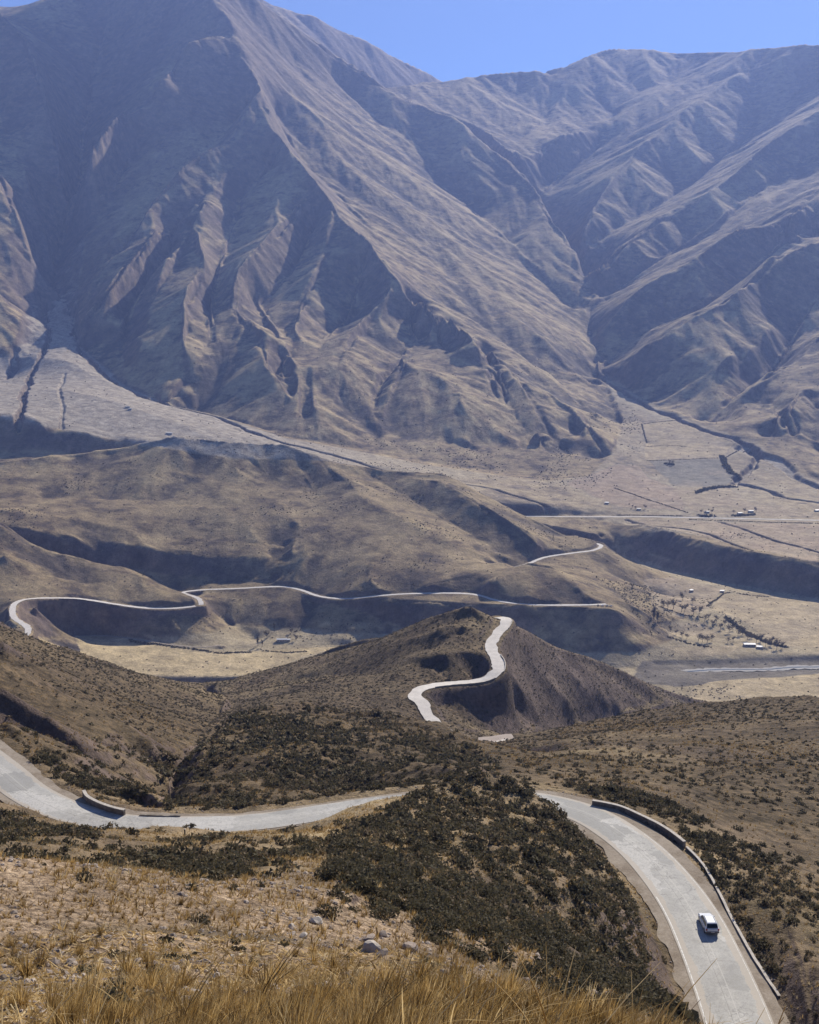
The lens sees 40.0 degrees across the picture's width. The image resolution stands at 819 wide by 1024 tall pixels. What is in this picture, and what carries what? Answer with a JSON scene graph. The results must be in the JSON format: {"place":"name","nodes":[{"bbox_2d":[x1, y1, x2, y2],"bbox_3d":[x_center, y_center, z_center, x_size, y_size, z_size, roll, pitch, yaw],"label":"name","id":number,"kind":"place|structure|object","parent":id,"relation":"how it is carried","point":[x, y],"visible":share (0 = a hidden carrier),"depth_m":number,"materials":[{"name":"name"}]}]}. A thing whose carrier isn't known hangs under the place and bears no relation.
{"place":"outdoors","nodes":[
{"label":"outdoors","id":0,"kind":"place"},
{"bbox_2d":[9,597,196,635],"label":"road","id":1,"kind":"structure","parent":0,"point":[15,618],"depth_m":1670.46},
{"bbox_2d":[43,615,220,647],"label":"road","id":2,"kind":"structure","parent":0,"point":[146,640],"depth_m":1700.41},
{"bbox_2d":[0,750,773,1023],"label":"road","id":3,"kind":"structure","parent":0,"point":[726,989],"depth_m":164.14,"materials":[{"name":"grey asphalt"}]},
{"bbox_2d":[656,897,706,1023],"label":"road marking","id":4,"kind":"object","parent":3,"relation":"on","point":[685,960],"visible":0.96,"depth_m":138.31,"materials":[{"name":"paint"}]},
{"bbox_2d":[644,834,771,1023],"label":"road marking","id":5,"kind":"object","parent":3,"relation":"on","point":[730,935],"visible":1,"depth_m":141.56,"materials":[{"name":"paint"}]},
{"bbox_2d":[698,913,718,932],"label":"car","id":6,"kind":"object","parent":3,"relation":"on","point":[708,922],"visible":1,"depth_m":144.31,"materials":[{"name":"white paint"}]},
{"bbox_2d":[0,925,786,1023],"bbox_3d":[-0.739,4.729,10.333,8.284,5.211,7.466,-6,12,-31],"label":"dry grass","id":7,"kind":"structure","parent":0,"point":[354,1008],"depth_m":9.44,"materials":[{"name":"beige plant"}]},
{"bbox_2d":[182,586,606,605],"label":"road","id":8,"kind":"structure","parent":0,"point":[200,601],"depth_m":1769.07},
{"bbox_2d":[0,0,818,1023],"bbox_3d":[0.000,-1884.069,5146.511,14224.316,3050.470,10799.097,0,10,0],"label":"terrain","id":9,"kind":"structure","parent":0,"point":[640,228],"depth_m":3229.32,"materials":[{"name":"brown soil"}]},
{"bbox_2d":[3,847,20,857],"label":"shrub","id":10,"kind":"object","parent":9,"relation":"on","point":[10,853],"visible":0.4,"depth_m":62.02,"materials":[{"name":"green plant"}]},
{"bbox_2d":[2,841,36,857],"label":"shrub","id":11,"kind":"object","parent":9,"relation":"on","point":[25,850],"visible":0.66,"depth_m":89.44,"materials":[{"name":"green plant"}]},
{"bbox_2d":[24,943,60,966],"bbox_3d":[-5.222,6.357,16.133,0.535,0.314,0.513,6,12,29],"label":"grass tussock","id":12,"kind":"object","parent":9,"relation":"on","point":[44,960],"depth_m":16.15,"materials":[{"name":"brown plant"}]},
{"bbox_2d":[74,870,96,882],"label":"shrub","id":13,"kind":"object","parent":9,"relation":"on","point":[86,873],"visible":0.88,"depth_m":57.60,"materials":[{"name":"green plant"}]},
{"bbox_2d":[75,963,102,976],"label":"shrub","id":14,"kind":"object","parent":9,"relation":"on","point":[81,968],"visible":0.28,"depth_m":15.18,"materials":[{"name":"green plant"}]},
{"bbox_2d":[62,968,136,1010],"bbox_3d":[-2.663,4.148,9.544,0.664,0.408,0.612,0,10,0],"label":"grass tussock","id":15,"kind":"object","parent":9,"relation":"on","point":[98,989],"depth_m":9.68,"materials":[{"name":"beige plant"}]},
{"bbox_2d":[85,852,120,863],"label":"shrub","id":16,"kind":"object","parent":9,"relation":"on","point":[99,857],"visible":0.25,"depth_m":71.48,"materials":[{"name":"green plant"}]},
{"bbox_2d":[97,976,125,993],"bbox_3d":[-3.144,5.019,11.824,0.294,0.266,0.508,6,12,31],"label":"shrub","id":17,"kind":"object","parent":9,"relation":"on","point":[124,982],"visible":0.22,"depth_m":11.88,"materials":[{"name":"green plant"}]},
{"bbox_2d":[110,946,149,969],"bbox_3d":[-3.926,6.286,15.730,0.587,0.360,0.567,-5,11,-26],"label":"grass tussock","id":18,"kind":"object","parent":9,"relation":"on","point":[128,955],"depth_m":15.78,"materials":[{"name":"brown plant"}]},
{"bbox_2d":[122,845,141,859],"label":"shrub","id":19,"kind":"object","parent":9,"relation":"on","point":[134,854],"visible":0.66,"depth_m":99.23,"materials":[{"name":"green plant"}]},
{"bbox_2d":[138,854,170,869],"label":"shrub","id":20,"kind":"object","parent":9,"relation":"on","point":[151,860],"visible":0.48,"depth_m":73.08,"materials":[{"name":"green plant"}]},
{"bbox_2d":[154,853,177,863],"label":"shrub","id":21,"kind":"object","parent":9,"relation":"on","point":[169,856],"visible":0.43,"depth_m":99.54,"materials":[{"name":"green plant"}]},
{"bbox_2d":[129,639,251,653],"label":"hedge","id":22,"kind":"object","parent":9,"relation":"on","point":[153,643],"visible":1,"depth_m":1664.41,"materials":[{"name":"green plant"}]},
{"bbox_2d":[186,911,210,924],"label":"shrub","id":23,"kind":"object","parent":9,"relation":"on","point":[202,920],"visible":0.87,"depth_m":53.12,"materials":[{"name":"green plant"}]},
{"bbox_2d":[199,865,226,880],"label":"shrub","id":24,"kind":"object","parent":9,"relation":"on","point":[219,876],"visible":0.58,"depth_m":64.12,"materials":[{"name":"green plant"}]},
{"bbox_2d":[207,854,224,865],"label":"shrub","id":25,"kind":"object","parent":9,"relation":"on","point":[217,859],"visible":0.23,"depth_m":85.94,"materials":[{"name":"green plant"}]},
{"bbox_2d":[205,861,227,874],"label":"shrub","id":26,"kind":"object","parent":9,"relation":"on","point":[221,866],"visible":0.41,"depth_m":70.87,"materials":[{"name":"green plant"}]},
{"bbox_2d":[225,867,244,878],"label":"shrub","id":27,"kind":"object","parent":9,"relation":"on","point":[235,875],"visible":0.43,"depth_m":67.38,"materials":[{"name":"green plant"}]},
{"bbox_2d":[299,839,320,851],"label":"shrub","id":28,"kind":"object","parent":9,"relation":"on","point":[310,844],"visible":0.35,"depth_m":104.76,"materials":[{"name":"green plant"}]},
{"bbox_2d":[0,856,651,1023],"bbox_3d":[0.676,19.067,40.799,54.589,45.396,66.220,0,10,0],"label":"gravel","id":29,"kind":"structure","parent":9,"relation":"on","point":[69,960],"depth_m":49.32,"materials":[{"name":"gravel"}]},
{"bbox_2d":[311,903,342,917],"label":"shrub","id":30,"kind":"object","parent":9,"relation":"on","point":[328,910],"visible":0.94,"depth_m":58.75,"materials":[{"name":"green plant"}]},
{"bbox_2d":[312,861,344,880],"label":"shrub","id":31,"kind":"object","parent":9,"relation":"on","point":[330,872],"visible":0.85,"depth_m":68.01,"materials":[{"name":"green plant"}]},
{"bbox_2d":[328,837,349,847],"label":"shrub","id":32,"kind":"object","parent":9,"relation":"on","point":[340,844],"visible":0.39,"depth_m":104.53,"materials":[{"name":"green plant"}]},
{"bbox_2d":[333,859,358,873],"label":"shrub","id":33,"kind":"object","parent":9,"relation":"on","point":[346,865],"visible":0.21,"depth_m":70.91,"materials":[{"name":"green plant"}]},
{"bbox_2d":[0,855,695,1023],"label":"dry grass","id":34,"kind":"structure","parent":9,"relation":"on","point":[73,940],"depth_m":47.58,"materials":[{"name":"beige plant"}]},
{"bbox_2d":[340,864,370,885],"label":"shrub","id":35,"kind":"object","parent":9,"relation":"on","point":[346,869],"visible":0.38,"depth_m":67.70,"materials":[{"name":"green plant"}]},
{"bbox_2d":[345,867,378,895],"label":"shrub","id":36,"kind":"object","parent":9,"relation":"on","point":[361,883],"visible":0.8,"depth_m":66.33,"materials":[{"name":"green plant"}]},
{"bbox_2d":[352,843,380,862],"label":"shrub","id":37,"kind":"object","parent":9,"relation":"on","point":[369,848],"visible":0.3,"depth_m":98.53,"materials":[{"name":"green plant"}]},
{"bbox_2d":[361,940,380,952],"bbox_3d":[-0.870,9.838,25.376,0.407,0.341,0.390,-8,13,-37],"label":"stone","id":38,"kind":"object","parent":9,"relation":"on","point":[370,945],"visible":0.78,"depth_m":25.30,"materials":[{"name":"grey stone"}]},
{"bbox_2d":[358,881,394,900],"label":"shrub","id":39,"kind":"object","parent":9,"relation":"on","point":[382,893],"visible":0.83,"depth_m":65.73,"materials":[{"name":"green plant"}]},
{"bbox_2d":[367,904,390,922],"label":"shrub","id":40,"kind":"object","parent":9,"relation":"on","point":[381,910],"visible":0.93,"depth_m":61.15,"materials":[{"name":"green plant"}]},
{"bbox_2d":[370,848,391,861],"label":"shrub","id":41,"kind":"object","parent":9,"relation":"on","point":[379,856],"visible":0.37,"depth_m":97.84,"materials":[{"name":"green plant"}]},
{"bbox_2d":[369,861,394,880],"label":"shrub","id":42,"kind":"object","parent":9,"relation":"on","point":[383,871],"visible":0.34,"depth_m":76.16,"materials":[{"name":"green plant"}]},
{"bbox_2d":[382,829,402,842],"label":"shrub","id":43,"kind":"object","parent":9,"relation":"on","point":[392,835],"visible":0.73,"depth_m":117.17,"materials":[{"name":"green plant"}]},
{"bbox_2d":[0,740,789,1023],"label":"road shoulder","id":44,"kind":"object","parent":9,"relation":"on","point":[616,858],"visible":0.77,"depth_m":159.43},
{"bbox_2d":[82,790,125,815],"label":"parapet wall","id":45,"kind":"structure","parent":44,"relation":"on","point":[87,798],"depth_m":179.82,"materials":[{"name":"concrete"}]},
{"bbox_2d":[139,814,180,816],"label":"parapet wall","id":46,"kind":"structure","parent":44,"relation":"on","point":[162,815],"depth_m":177.47,"materials":[{"name":"grey concrete"}]},
{"bbox_2d":[40,764,795,1023],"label":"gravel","id":47,"kind":"structure","parent":44,"relation":"on","point":[535,786],"depth_m":178.82,"materials":[{"name":"grey gravel"}]},
{"bbox_2d":[592,799,685,847],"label":"parapet wall","id":48,"kind":"structure","parent":44,"relation":"on","point":[667,831],"depth_m":175.84,"materials":[{"name":"concrete"}]},
{"bbox_2d":[685,846,780,996],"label":"parapet wall","id":49,"kind":"structure","parent":44,"relation":"on","point":[699,860],"depth_m":146.37,"materials":[{"name":"concrete"}]},
{"bbox_2d":[394,878,417,894],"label":"shrub","id":50,"kind":"object","parent":9,"relation":"on","point":[401,885],"visible":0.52,"depth_m":71.86,"materials":[{"name":"green plant"}]},
{"bbox_2d":[390,893,422,914],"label":"shrub","id":51,"kind":"object","parent":9,"relation":"on","point":[405,907],"visible":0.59,"depth_m":65.66,"materials":[{"name":"green plant"}]},
{"bbox_2d":[0,721,818,1023],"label":"shrubbery","id":52,"kind":"object","parent":9,"relation":"on","point":[369,825],"visible":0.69,"depth_m":142.92,"materials":[{"name":"green plant"}]},
{"bbox_2d":[0,609,818,805],"bbox_3d":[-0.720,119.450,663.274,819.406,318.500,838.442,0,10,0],"label":"shrubbery","id":53,"kind":"object","parent":9,"relation":"on","point":[298,760],"visible":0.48,"depth_m":319.39,"materials":[{"name":"green plant"}]},
{"bbox_2d":[0,774,818,1023],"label":"dry grass","id":54,"kind":"structure","parent":9,"relation":"on","point":[245,879],"depth_m":61.67,"materials":[{"name":"beige plant"}]},
{"bbox_2d":[0,648,818,869],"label":"dry grass","id":55,"kind":"structure","parent":9,"relation":"on","point":[484,744],"depth_m":289.21,"materials":[{"name":"brown plant"}]},
{"bbox_2d":[0,447,818,699],"bbox_3d":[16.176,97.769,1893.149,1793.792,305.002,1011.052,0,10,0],"label":"scrub","id":56,"kind":"object","parent":9,"relation":"on","point":[632,588],"visible":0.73,"depth_m":1886.07,"materials":[{"name":"green plant"}]},
{"bbox_2d":[1,289,817,533],"bbox_3d":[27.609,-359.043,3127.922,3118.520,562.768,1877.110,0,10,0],"label":"scrub","id":57,"kind":"object","parent":9,"relation":"on","point":[480,427],"visible":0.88,"depth_m":2987.66,"materials":[{"name":"green plant"}]},
{"bbox_2d":[402,941,417,952],"bbox_3d":[0.021,21.462,55.368,0.861,0.482,0.707,-3,11,-15],"label":"stone","id":58,"kind":"object","parent":9,"relation":"on","point":[409,944],"visible":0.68,"depth_m":55.25,"materials":[{"name":"beige stone"}]},
{"bbox_2d":[401,881,431,900],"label":"shrub","id":59,"kind":"object","parent":9,"relation":"on","point":[421,891],"visible":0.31,"depth_m":71.53,"materials":[{"name":"green plant"}]},
{"bbox_2d":[410,861,426,878],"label":"shrub","id":60,"kind":"object","parent":9,"relation":"on","point":[417,868],"visible":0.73,"depth_m":89.87,"materials":[{"name":"green plant"}]},
{"bbox_2d":[408,840,431,854],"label":"shrub","id":61,"kind":"object","parent":9,"relation":"on","point":[421,845],"visible":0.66,"depth_m":114.32,"materials":[{"name":"green plant"}]},
{"bbox_2d":[410,915,436,930],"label":"shrub","id":62,"kind":"object","parent":9,"relation":"on","point":[419,920],"visible":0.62,"depth_m":61.81,"materials":[{"name":"green plant"}]},
{"bbox_2d":[412,924,436,941],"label":"shrub","id":63,"kind":"object","parent":9,"relation":"on","point":[424,932],"visible":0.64,"depth_m":59.94,"materials":[{"name":"green plant"}]},
{"bbox_2d":[412,902,443,916],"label":"shrub","id":64,"kind":"object","parent":9,"relation":"on","point":[426,907],"visible":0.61,"depth_m":66.34,"materials":[{"name":"green plant"}]},
{"bbox_2d":[418,855,444,867],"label":"shrub","id":65,"kind":"object","parent":9,"relation":"on","point":[432,861],"visible":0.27,"depth_m":100.58,"materials":[{"name":"green plant"}]},
{"bbox_2d":[420,893,450,909],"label":"shrub","id":66,"kind":"object","parent":9,"relation":"on","point":[434,898],"visible":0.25,"depth_m":69.66,"materials":[{"name":"green plant"}]},
{"bbox_2d":[429,823,454,837],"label":"shrub","id":67,"kind":"object","parent":9,"relation":"on","point":[442,830],"visible":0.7,"depth_m":124.47,"materials":[{"name":"green plant"}]},
{"bbox_2d":[432,878,458,890],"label":"shrub","id":68,"kind":"object","parent":9,"relation":"on","point":[444,884],"visible":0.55,"depth_m":87.53,"materials":[{"name":"green plant"}]},
{"bbox_2d":[446,869,464,886],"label":"shrub","id":69,"kind":"object","parent":9,"relation":"on","point":[455,876],"visible":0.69,"depth_m":91.79,"materials":[{"name":"green plant"}]},
{"bbox_2d":[456,852,476,868],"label":"shrub","id":70,"kind":"object","parent":9,"relation":"on","point":[467,859],"visible":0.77,"depth_m":115.73,"materials":[{"name":"green plant"}]},
{"bbox_2d":[455,942,480,956],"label":"shrub","id":71,"kind":"object","parent":9,"relation":"on","point":[467,947],"visible":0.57,"depth_m":59.09,"materials":[{"name":"green plant"}]},
{"bbox_2d":[460,915,491,938],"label":"shrub","id":72,"kind":"object","parent":9,"relation":"on","point":[471,921],"visible":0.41,"depth_m":66.36,"materials":[{"name":"green plant"}]},
{"bbox_2d":[467,949,491,963],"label":"shrub","id":73,"kind":"object","parent":9,"relation":"on","point":[481,955],"visible":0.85,"depth_m":58.19,"materials":[{"name":"green plant"}]},
{"bbox_2d":[463,906,505,934],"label":"shrub","id":74,"kind":"object","parent":9,"relation":"on","point":[487,918],"visible":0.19,"depth_m":70.64,"materials":[{"name":"green plant"}]},
{"bbox_2d":[474,920,497,937],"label":"shrub","id":75,"kind":"object","parent":9,"relation":"on","point":[488,927],"visible":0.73,"depth_m":65.61,"materials":[{"name":"green plant"}]},
{"bbox_2d":[477,885,495,897],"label":"shrub","id":76,"kind":"object","parent":9,"relation":"on","point":[484,892],"visible":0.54,"depth_m":91.78,"materials":[{"name":"green plant"}]},
{"bbox_2d":[484,947,517,963],"bbox_3d":[4.737,23.458,59.635,1.900,0.827,1.236,5,11,24],"label":"shrub","id":77,"kind":"object","parent":9,"relation":"on","point":[503,955],"visible":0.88,"depth_m":59.48,"materials":[{"name":"green plant"}]},
{"bbox_2d":[492,848,519,864],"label":"shrub","id":78,"kind":"object","parent":9,"relation":"on","point":[505,856],"visible":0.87,"depth_m":119.99,"materials":[{"name":"green plant"}]},
{"bbox_2d":[496,924,517,939],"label":"shrub","id":79,"kind":"object","parent":9,"relation":"on","point":[504,930],"visible":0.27,"depth_m":70.64,"materials":[{"name":"green plant"}]},
{"bbox_2d":[504,905,528,916],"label":"shrub","id":80,"kind":"object","parent":9,"relation":"on","point":[515,910],"visible":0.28,"depth_m":87.81,"materials":[{"name":"green plant"}]},
{"bbox_2d":[510,944,547,1023],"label":"grass stalk","id":81,"kind":"object","parent":9,"relation":"on","point":[533,987],"depth_m":7.24,"materials":[{"name":"brown plant"}]},
{"bbox_2d":[519,925,550,946],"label":"shrub","id":82,"kind":"object","parent":9,"relation":"on","point":[533,934],"visible":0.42,"depth_m":77.58,"materials":[{"name":"green plant"}]},
{"bbox_2d":[534,960,550,976],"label":"shrub","id":83,"kind":"object","parent":9,"relation":"on","point":[538,967],"visible":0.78,"depth_m":58.12,"materials":[{"name":"green plant"}]},
{"bbox_2d":[530,977,558,995],"bbox_3d":[6.628,22.841,53.963,1.129,0.823,1.866,-7,12,-33],"label":"shrub","id":84,"kind":"object","parent":9,"relation":"on","point":[552,987],"visible":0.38,"depth_m":54.06,"materials":[{"name":"green plant"}]},
{"bbox_2d":[537,928,556,940],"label":"shrub","id":85,"kind":"object","parent":9,"relation":"on","point":[549,935],"visible":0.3,"depth_m":84.75,"materials":[{"name":"green plant"}]},
{"bbox_2d":[538,885,558,900],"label":"shrub","id":86,"kind":"object","parent":9,"relation":"on","point":[550,892],"visible":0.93,"depth_m":113.91,"materials":[{"name":"green plant"}]},
{"bbox_2d":[546,914,568,929],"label":"shrub","id":87,"kind":"object","parent":9,"relation":"on","point":[560,921],"visible":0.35,"depth_m":103.22,"materials":[{"name":"green plant"}]},
{"bbox_2d":[552,931,571,949],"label":"shrub","id":88,"kind":"object","parent":9,"relation":"on","point":[560,937],"visible":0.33,"depth_m":86.21,"materials":[{"name":"green plant"}]},
{"bbox_2d":[560,967,592,988],"bbox_3d":[9.032,24.948,59.857,1.547,1.065,2.414,-6,12,-29],"label":"shrub","id":89,"kind":"object","parent":9,"relation":"on","point":[581,975],"visible":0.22,"depth_m":60.03,"materials":[{"name":"green plant"}]},
{"bbox_2d":[570,978,590,992],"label":"shrub","id":90,"kind":"object","parent":9,"relation":"on","point":[580,984],"visible":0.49,"depth_m":56.56,"materials":[{"name":"green plant"}]},
{"bbox_2d":[571,935,593,954],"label":"shrub","id":91,"kind":"object","parent":9,"relation":"on","point":[578,941],"visible":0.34,"depth_m":90.48,"materials":[{"name":"green plant"}]},
{"bbox_2d":[570,957,596,973],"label":"shrub","id":92,"kind":"object","parent":9,"relation":"on","point":[590,963],"visible":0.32,"depth_m":67.92,"materials":[{"name":"green plant"}]},
{"bbox_2d":[584,971,601,983],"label":"shrub","id":93,"kind":"object","parent":9,"relation":"on","point":[594,977],"visible":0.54,"depth_m":62.93,"materials":[{"name":"green plant"}]},
{"bbox_2d":[628,965,653,982],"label":"shrub","id":94,"kind":"object","parent":9,"relation":"on","point":[644,975],"visible":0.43,"depth_m":107.67,"materials":[{"name":"green plant"}]},
{"bbox_2d":[633,999,662,1017],"bbox_3d":[11.733,25.306,57.079,1.553,0.785,1.907,-9,14,-40],"label":"shrub","id":95,"kind":"object","parent":9,"relation":"on","point":[635,1004],"visible":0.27,"depth_m":57.23,"materials":[{"name":"green plant"}]},
{"bbox_2d":[640,984,683,1017],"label":"shrub","id":96,"kind":"object","parent":9,"relation":"on","point":[672,996],"visible":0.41,"depth_m":65.67,"materials":[{"name":"green plant"}]},
{"bbox_2d":[695,485,737,492],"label":"hedge","id":97,"kind":"object","parent":9,"relation":"on","point":[702,489],"visible":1,"depth_m":2729.89,"materials":[{"name":"green plant"}]},
{"bbox_2d":[719,454,741,479],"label":"hedge","id":98,"kind":"object","parent":9,"relation":"on","point":[724,462],"visible":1,"depth_m":2949.98,"materials":[{"name":"green plant"}]},
{"bbox_2d":[682,665,818,671],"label":"riverbed","id":99,"kind":"structure","parent":9,"relation":"in","point":[801,666],"depth_m":1596.82,"materials":[{"name":"grey gravel"}]},
{"bbox_2d":[724,616,788,647],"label":"hedge","id":100,"kind":"object","parent":9,"relation":"on","point":[731,621],"visible":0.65,"depth_m":1753.48,"materials":[{"name":"green plant"}]},
{"bbox_2d":[0,0,818,81],"label":"sky","id":101,"kind":"structure","parent":0,"point":[448,40],"materials":[{"name":"blue"}]},
{"bbox_2d":[408,617,511,741],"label":"road","id":102,"kind":"structure","parent":0,"point":[424,705],"depth_m":676.19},
{"bbox_2d":[435,678,494,687],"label":"parapet wall","id":103,"kind":"structure","parent":102,"relation":"on","point":[492,679],"depth_m":663.70,"materials":[{"name":"concrete"}]},
{"bbox_2d":[478,734,513,740],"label":"road","id":104,"kind":"structure","parent":0,"point":[498,737],"depth_m":543.10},
{"bbox_2d":[515,543,602,566],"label":"road","id":105,"kind":"structure","parent":0,"point":[599,547],"depth_m":2035.20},
{"bbox_2d":[527,516,818,520],"bbox_3d":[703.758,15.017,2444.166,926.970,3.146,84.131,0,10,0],"label":"road","id":106,"kind":"structure","parent":0,"point":[657,516],"depth_m":2468.78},
{"bbox_2d":[687,666,818,671],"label":"river","id":107,"kind":"structure","parent":0,"point":[746,669],"depth_m":1592.18,"materials":[{"name":"grey liquid"}]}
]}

